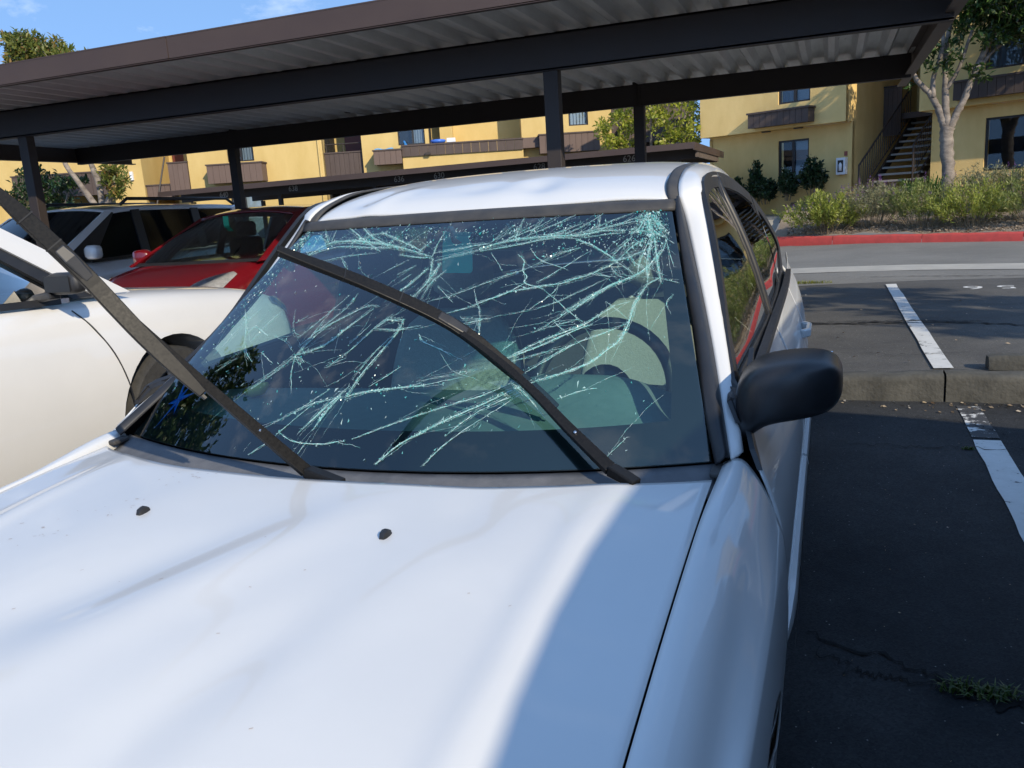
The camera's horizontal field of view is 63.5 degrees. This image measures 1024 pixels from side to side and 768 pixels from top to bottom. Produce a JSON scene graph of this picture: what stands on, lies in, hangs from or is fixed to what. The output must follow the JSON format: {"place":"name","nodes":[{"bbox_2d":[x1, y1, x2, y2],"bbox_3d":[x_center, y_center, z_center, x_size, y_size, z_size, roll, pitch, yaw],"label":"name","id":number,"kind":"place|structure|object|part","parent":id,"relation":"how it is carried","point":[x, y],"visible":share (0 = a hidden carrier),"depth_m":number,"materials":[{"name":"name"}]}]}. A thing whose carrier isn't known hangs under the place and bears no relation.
{"place":"outdoors","nodes":[
{"label":"outdoors","id":0,"kind":"place"},
{"bbox_2d":[0,0,1003,163],"label":"sky","id":1,"kind":"structure","parent":0,"point":[89,24],"materials":[{"name":"blue"}]},
{"bbox_2d":[292,275,1023,371],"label":"parking lot","id":2,"kind":"structure","parent":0,"point":[881,323],"depth_m":6.78,"materials":[{"name":"grey asphalt"}]},
{"bbox_2d":[0,197,259,278],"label":"parked minivan","id":3,"kind":"object","parent":2,"relation":"on","point":[105,240],"visible":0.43,"depth_m":10.66,"materials":[{"name":"white paint"}]},
{"bbox_3d":[-5.010,-1.872,10.358,0.102,0.579,0.830,1,13,21],"label":"side window","id":4,"kind":"part","parent":3,"relation":"part of","materials":[{"name":"black glass"}]},
{"bbox_3d":[-4.660,-2.104,11.282,0.100,0.559,1.001,1,13,20],"label":"side window","id":5,"kind":"part","parent":3,"relation":"part of","materials":[{"name":"black glass"}]},
{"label":"side window","id":6,"kind":"part","parent":3,"relation":"part of","materials":[{"name":"black glass"}]},
{"bbox_2d":[106,205,348,328],"bbox_3d":[-2.867,-1.236,9.363,2.110,1.515,3.950,1,13,21],"label":"parked hatchback","id":7,"kind":"object","parent":2,"relation":"on","point":[240,264],"visible":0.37,"depth_m":8.82,"materials":[{"name":"red paint"}]},
{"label":"rear window","id":8,"kind":"part","parent":7,"relation":"part of","materials":[{"name":"black glass"}]},
{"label":"side window","id":9,"kind":"part","parent":7,"relation":"part of","materials":[{"name":"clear glass"}]},
{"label":"side window","id":10,"kind":"part","parent":7,"relation":"part of","materials":[{"name":"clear glass"}]},
{"bbox_2d":[0,0,968,249],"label":"carport","id":11,"kind":"object","parent":2,"relation":"on","point":[371,67],"visible":0.81,"depth_m":7.18,"materials":[{"name":"brown paint"}]},
{"bbox_2d":[797,280,831,283],"bbox_3d":[3.475,-1.236,10.052,0.850,0.040,0.191,1,13,21],"label":"weed patch","id":12,"kind":"object","parent":2,"relation":"on","point":[812,282],"visible":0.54,"depth_m":9.99,"materials":[{"name":"green plant"}]},
{"bbox_2d":[985,353,1023,370],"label":"wheel stop","id":13,"kind":"object","parent":2,"relation":"on","point":[1005,361],"visible":1,"depth_m":4.84,"materials":[{"name":"concrete"}]},
{"bbox_2d":[763,214,782,236],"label":"walkway","id":14,"kind":"structure","parent":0,"point":[774,221],"depth_m":21.17,"materials":[{"name":"concrete"}]},
{"bbox_2d":[592,100,701,149],"bbox_3d":[3.953,-7.049,23.942,3.365,5.750,2.095,4,14,34],"label":"street tree","id":15,"kind":"object","parent":14,"relation":"on","point":[675,134],"visible":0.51,"depth_m":23.66,"materials":[{"name":"green plant"}]},
{"bbox_2d":[745,160,764,203],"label":"shrub","id":16,"kind":"object","parent":14,"relation":"on","point":[755,173],"depth_m":22.00,"materials":[{"name":"green plant"}]},
{"bbox_2d":[753,177,777,204],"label":"shrub","id":17,"kind":"object","parent":14,"relation":"on","point":[768,191],"depth_m":21.72,"materials":[{"name":"green plant"}]},
{"bbox_2d":[524,241,1023,285],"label":"road","id":18,"kind":"structure","parent":0,"point":[861,254],"depth_m":12.73,"materials":[{"name":"grey asphalt"}]},
{"bbox_2d":[5,164,89,210],"bbox_3d":[-13.684,-4.686,24.860,3.052,3.768,2.005,1,13,21],"label":"street tree","id":19,"kind":"object","parent":18,"relation":"on","point":[67,181],"visible":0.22,"depth_m":24.37,"materials":[{"name":"green plant"}]},
{"bbox_2d":[0,26,132,202],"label":"street tree","id":20,"kind":"object","parent":18,"relation":"on","point":[23,45],"visible":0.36,"depth_m":21.92,"materials":[{"name":"green plant"}]},
{"bbox_2d":[0,101,694,244],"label":"apartment building","id":21,"kind":"structure","parent":18,"relation":"on","point":[473,143],"depth_m":28.91,"materials":[{"name":"paint"}]},
{"bbox_2d":[172,154,183,161],"bbox_3d":[-12.550,-8.240,31.362,0.500,1.950,0.098,-4,12,0],"label":"door","id":22,"kind":"structure","parent":21,"relation":"in","point":[176,158],"depth_m":31.25,"materials":[{"name":"red wood"}]},
{"bbox_2d":[227,147,253,161],"bbox_3d":[-9.494,-8.357,28.984,0.920,1.120,0.290,-4,12,0],"label":"window","id":23,"kind":"structure","parent":21,"relation":"in","point":[246,154],"depth_m":29.00,"materials":[{"name":"white glass"}]},
{"bbox_2d":[232,197,264,237],"bbox_3d":[-9.302,-5.977,29.485,1.110,1.600,0.290,-4,12,0],"label":"window","id":24,"kind":"structure","parent":21,"relation":"in","point":[259,223],"depth_m":29.47,"materials":[{"name":"grey glass"}]},
{"bbox_2d":[344,136,361,150],"bbox_3d":[-5.893,-8.878,31.113,0.730,2.030,0.098,-4,12,0],"label":"door","id":25,"kind":"structure","parent":21,"relation":"in","point":[348,147],"depth_m":31.04,"materials":[{"name":"red wood"}]},
{"bbox_2d":[398,129,424,144],"bbox_3d":[-3.523,-8.934,28.942,0.940,1.120,0.290,-4,12,0],"label":"window","id":26,"kind":"structure","parent":21,"relation":"in","point":[411,137],"depth_m":29.00,"materials":[{"name":"blue glass"}]},
{"bbox_2d":[431,139,445,142],"bbox_3d":[-2.536,-8.332,28.412,0.537,0.130,0.537,-4,12,0],"label":"blue tub","id":27,"kind":"object","parent":21,"relation":"on","point":[438,141],"visible":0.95,"depth_m":28.21,"materials":[{"name":"blue plastic"}]},
{"bbox_2d":[446,138,455,141],"bbox_3d":[-2.087,-8.356,28.362,0.300,0.140,0.200,-4,12,0],"label":"white crate","id":28,"kind":"object","parent":21,"relation":"on","point":[451,139],"visible":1,"depth_m":28.27,"materials":[{"name":"white plastic"}]},
{"bbox_2d":[568,112,587,125],"bbox_3d":[2.261,-9.541,28.687,0.670,1.150,0.290,-4,12,0],"label":"window","id":29,"kind":"structure","parent":21,"relation":"in","point":[575,119],"depth_m":28.71,"materials":[{"name":"white glass"}]},
{"bbox_2d":[158,142,723,235],"bbox_3d":[-1.935,-4.492,22.837,14.590,2.721,5.260,1,13,21],"label":"carport","id":30,"kind":"object","parent":18,"relation":"on","point":[689,152],"visible":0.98,"depth_m":20.64,"materials":[{"name":"brown paint"}]},
{"bbox_2d":[767,231,1023,245],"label":"red kerb","id":31,"kind":"structure","parent":18,"relation":"on","point":[899,238],"depth_m":16.17,"materials":[{"name":"paint"}]},
{"bbox_2d":[791,263,1023,273],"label":"road gutter","id":32,"kind":"object","parent":18,"relation":"on","point":[917,267],"visible":0.14,"depth_m":11.26,"materials":[{"name":"concrete"}]},
{"bbox_2d":[775,191,1023,236],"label":"planting bed","id":33,"kind":"object","parent":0,"point":[782,231],"visible":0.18,"depth_m":16.86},
{"bbox_2d":[775,165,800,200],"bbox_3d":[7.139,-5.210,21.416,0.640,0.925,0.674,1,13,21],"label":"shrub","id":34,"kind":"object","parent":33,"relation":"on","point":[788,182],"depth_m":21.27,"materials":[{"name":"green plant"}]},
{"bbox_2d":[796,155,829,195],"bbox_3d":[7.613,-5.276,20.939,0.817,1.073,0.802,1,13,21],"label":"shrub","id":35,"kind":"object","parent":33,"relation":"on","point":[812,175],"depth_m":20.79,"materials":[{"name":"green plant"}]},
{"bbox_2d":[771,187,869,233],"bbox_3d":[6.614,-3.694,17.589,2.028,1.001,1.289,6,15,37],"label":"shrub","id":36,"kind":"object","parent":33,"relation":"on","point":[816,211],"visible":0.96,"depth_m":17.32,"materials":[{"name":"green plant"}]},
{"bbox_2d":[700,3,1023,222],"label":"apartment building","id":37,"kind":"structure","parent":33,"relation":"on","point":[887,131],"depth_m":20.86,"materials":[{"name":"paint"}]},
{"bbox_2d":[734,176,748,191],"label":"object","id":38,"kind":"object","parent":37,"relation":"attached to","point":[737,178],"depth_m":22.42,"materials":[{"name":"green plant"}]},
{"bbox_2d":[779,138,808,185],"bbox_3d":[7.510,-5.851,21.845,0.290,1.150,0.855,-15,16,-43],"label":"window","id":39,"kind":"structure","parent":37,"relation":"in","point":[795,151],"depth_m":21.79,"materials":[{"name":"blue glass"}]},
{"bbox_2d":[779,89,809,104],"bbox_3d":[7.251,-7.682,21.020,0.290,1.040,0.860,-15,16,-43],"label":"window","id":40,"kind":"structure","parent":37,"relation":"in","point":[793,96],"depth_m":21.07,"materials":[{"name":"blue glass"}]},
{"bbox_2d":[984,114,1023,170],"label":"window","id":41,"kind":"structure","parent":37,"relation":"in","point":[1005,135],"depth_m":18.54,"materials":[{"name":"black glass"}]},
{"bbox_2d":[985,26,1023,69],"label":"window","id":42,"kind":"structure","parent":37,"relation":"in","point":[1011,56],"depth_m":17.83,"materials":[{"name":"blue glass"}]},
{"bbox_2d":[831,177,914,227],"bbox_3d":[7.516,-3.756,17.071,1.654,1.030,1.289,-3,12,5],"label":"shrub","id":43,"kind":"object","parent":33,"relation":"on","point":[873,197],"visible":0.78,"depth_m":16.98,"materials":[{"name":"green plant"}]},
{"bbox_2d":[834,176,911,217],"bbox_3d":[7.943,-4.146,18.224,1.832,0.929,1.148,1,13,21],"label":"shrub","id":44,"kind":"object","parent":33,"relation":"on","point":[846,198],"visible":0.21,"depth_m":18.22,"materials":[{"name":"green plant"}]},
{"bbox_2d":[895,177,930,208],"bbox_3d":[8.738,-4.151,17.995,1.007,0.677,1.153,8,16,43],"label":"lily clump","id":45,"kind":"object","parent":33,"relation":"on","point":[907,184],"visible":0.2,"depth_m":18.02,"materials":[{"name":"green plant"}]},
{"bbox_2d":[878,171,972,227],"bbox_3d":[8.228,-3.646,16.326,1.376,1.087,1.533,-12,15,-35],"label":"shrub","id":46,"kind":"object","parent":33,"relation":"on","point":[916,207],"visible":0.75,"depth_m":16.30,"materials":[{"name":"green plant"}]},
{"bbox_2d":[913,175,948,200],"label":"lily clump","id":47,"kind":"object","parent":33,"relation":"on","point":[934,184],"visible":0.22,"depth_m":17.61,"materials":[{"name":"green plant"}]},
{"bbox_2d":[903,0,1023,201],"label":"street tree","id":48,"kind":"object","parent":33,"relation":"on","point":[1000,16],"visible":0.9,"depth_m":16.67,"materials":[{"name":"green plant"}]},
{"bbox_2d":[923,176,1015,227],"bbox_3d":[8.708,-3.451,15.687,1.539,0.968,1.273,7,16,41],"label":"shrub","id":49,"kind":"object","parent":33,"relation":"on","point":[982,208],"visible":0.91,"depth_m":15.61,"materials":[{"name":"green plant"}]},
{"bbox_2d":[958,172,997,192],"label":"lily clump","id":50,"kind":"object","parent":33,"relation":"on","point":[975,177],"visible":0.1,"depth_m":17.23,"materials":[{"name":"green plant"}]},
{"bbox_2d":[946,160,1023,208],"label":"shrub","id":51,"kind":"object","parent":33,"relation":"on","point":[1001,176],"visible":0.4,"depth_m":16.34,"materials":[{"name":"green plant"}]},
{"bbox_2d":[990,176,1023,221],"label":"shrub","id":52,"kind":"object","parent":33,"relation":"on","point":[1017,199],"visible":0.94,"depth_m":15.04,"materials":[{"name":"green plant"}]},
{"bbox_2d":[990,168,1023,197],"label":"lily clump","id":53,"kind":"object","parent":33,"relation":"on","point":[1012,177],"visible":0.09,"depth_m":16.75,"materials":[{"name":"green plant"}]},
{"bbox_2d":[1001,167,1023,199],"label":"shrub","id":54,"kind":"object","parent":33,"relation":"on","point":[1021,183],"visible":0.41,"depth_m":16.08,"materials":[{"name":"green plant"}]},
{"bbox_2d":[775,223,1023,400],"bbox_3d":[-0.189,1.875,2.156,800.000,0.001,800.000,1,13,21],"label":"ground","id":55,"kind":"structure","parent":0,"point":[944,397],"depth_m":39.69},
{"bbox_2d":[776,400,1023,767],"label":"parking lot","id":56,"kind":"structure","parent":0,"point":[938,585],"depth_m":2.75,"materials":[{"name":"black asphalt"}]},
{"bbox_2d":[0,228,291,487],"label":"parked crossover","id":57,"kind":"object","parent":56,"relation":"on","point":[79,365],"visible":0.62,"depth_m":3.94,"materials":[{"name":"white paint"}]},
{"bbox_2d":[0,263,65,300],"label":"side window","id":58,"kind":"structure","parent":57,"relation":"in","point":[31,287],"depth_m":3.79,"materials":[{"name":"clear glass"}]},
{"bbox_2d":[0,162,842,767],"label":"white sedan","id":59,"kind":"object","parent":56,"relation":"on","point":[502,504],"visible":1,"depth_m":1.45,"materials":[{"name":"paint"}]},
{"bbox_3d":[-0.830,0.275,2.661,0.090,0.762,1.057,1,14,21],"label":"front door","id":60,"kind":"part","parent":59,"relation":"part of","materials":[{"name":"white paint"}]},
{"bbox_3d":[-0.753,-0.298,2.507,0.172,0.477,0.988,1,14,21],"label":"window frame","id":61,"kind":"part","parent":59,"relation":"part of","materials":[{"name":"black rubber"}]},
{"bbox_2d":[243,382,268,396],"bbox_3d":[-0.685,0.015,2.218,0.084,0.042,0.034,1,14,21],"label":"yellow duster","id":62,"kind":"object","parent":59,"relation":"on","point":[257,390],"visible":0.96,"depth_m":2.20,"materials":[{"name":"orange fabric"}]},
{"bbox_3d":[-0.715,0.254,2.941,0.065,0.655,1.710,1,14,21],"label":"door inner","id":63,"kind":"part","parent":59,"relation":"part of","materials":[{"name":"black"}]},
{"bbox_3d":[-0.491,0.036,3.528,0.096,0.772,0.854,1,14,21],"label":"rear door","id":64,"kind":"part","parent":59,"relation":"part of","materials":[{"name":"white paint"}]},
{"bbox_3d":[-0.462,-0.513,3.260,0.172,0.453,0.642,1,14,21],"label":"window frame","id":65,"kind":"part","parent":59,"relation":"part of","materials":[{"name":"black plastic"}]},
{"bbox_3d":[-0.292,-0.597,3.742,0.122,0.349,0.350,1,14,21],"label":"window frame","id":66,"kind":"part","parent":59,"relation":"part of","materials":[{"name":"black plastic"}]},
{"bbox_2d":[442,232,472,272],"bbox_3d":[-0.147,-0.352,2.215,0.082,0.110,0.004,-1,1,-7],"label":"parking permit","id":67,"kind":"object","parent":59,"relation":"attached to","point":[460,264],"visible":1,"depth_m":2.21,"materials":[{"name":"blue paper"}]},
{"bbox_3d":[0.519,-0.276,2.022,0.175,0.475,0.989,1,14,21],"label":"window frame","id":68,"kind":"part","parent":59,"relation":"part of","materials":[{"name":"black rubber"}]},
{"bbox_3d":[0.809,-0.488,2.775,0.173,0.453,0.643,1,14,21],"label":"window frame","id":69,"kind":"part","parent":59,"relation":"part of","materials":[{"name":"black rubber"}]},
{"bbox_3d":[0.773,0.279,2.373,0.065,0.655,1.710,1,14,21],"label":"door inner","id":70,"kind":"part","parent":59,"relation":"part of","materials":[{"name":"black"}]},
{"bbox_3d":[1.006,-0.571,3.248,0.122,0.350,0.352,1,14,21],"label":"window frame","id":71,"kind":"part","parent":59,"relation":"part of","materials":[{"name":"black rubber"}]},
{"bbox_3d":[0.671,0.300,2.088,0.090,0.762,1.057,1,14,21],"label":"front door","id":72,"kind":"part","parent":59,"relation":"part of","materials":[{"name":"white paint"}]},
{"bbox_3d":[1.004,0.061,2.957,0.096,0.772,0.854,1,14,21],"label":"rear door","id":73,"kind":"part","parent":59,"relation":"part of","materials":[{"name":"white paint"}]},
{"bbox_2d":[805,287,1023,761],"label":"leaf litter","id":74,"kind":"object","parent":56,"relation":"on","point":[951,404],"visible":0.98,"depth_m":4.71,"materials":[{"name":"brown plant"}]},
{"bbox_2d":[839,369,1023,403],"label":"kerb","id":75,"kind":"structure","parent":56,"relation":"on","point":[981,386],"depth_m":4.82,"materials":[{"name":"concrete"}]},
{"bbox_2d":[930,673,1023,703],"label":"grass tuft","id":76,"kind":"object","parent":56,"relation":"on","point":[997,694],"visible":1,"depth_m":2.20,"materials":[{"name":"green plant"}]},
{"bbox_2d":[961,446,974,449],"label":"grass tuft","id":77,"kind":"object","parent":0,"point":[969,448],"visible":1,"depth_m":4.02,"materials":[{"name":"green plant"}]}
]}

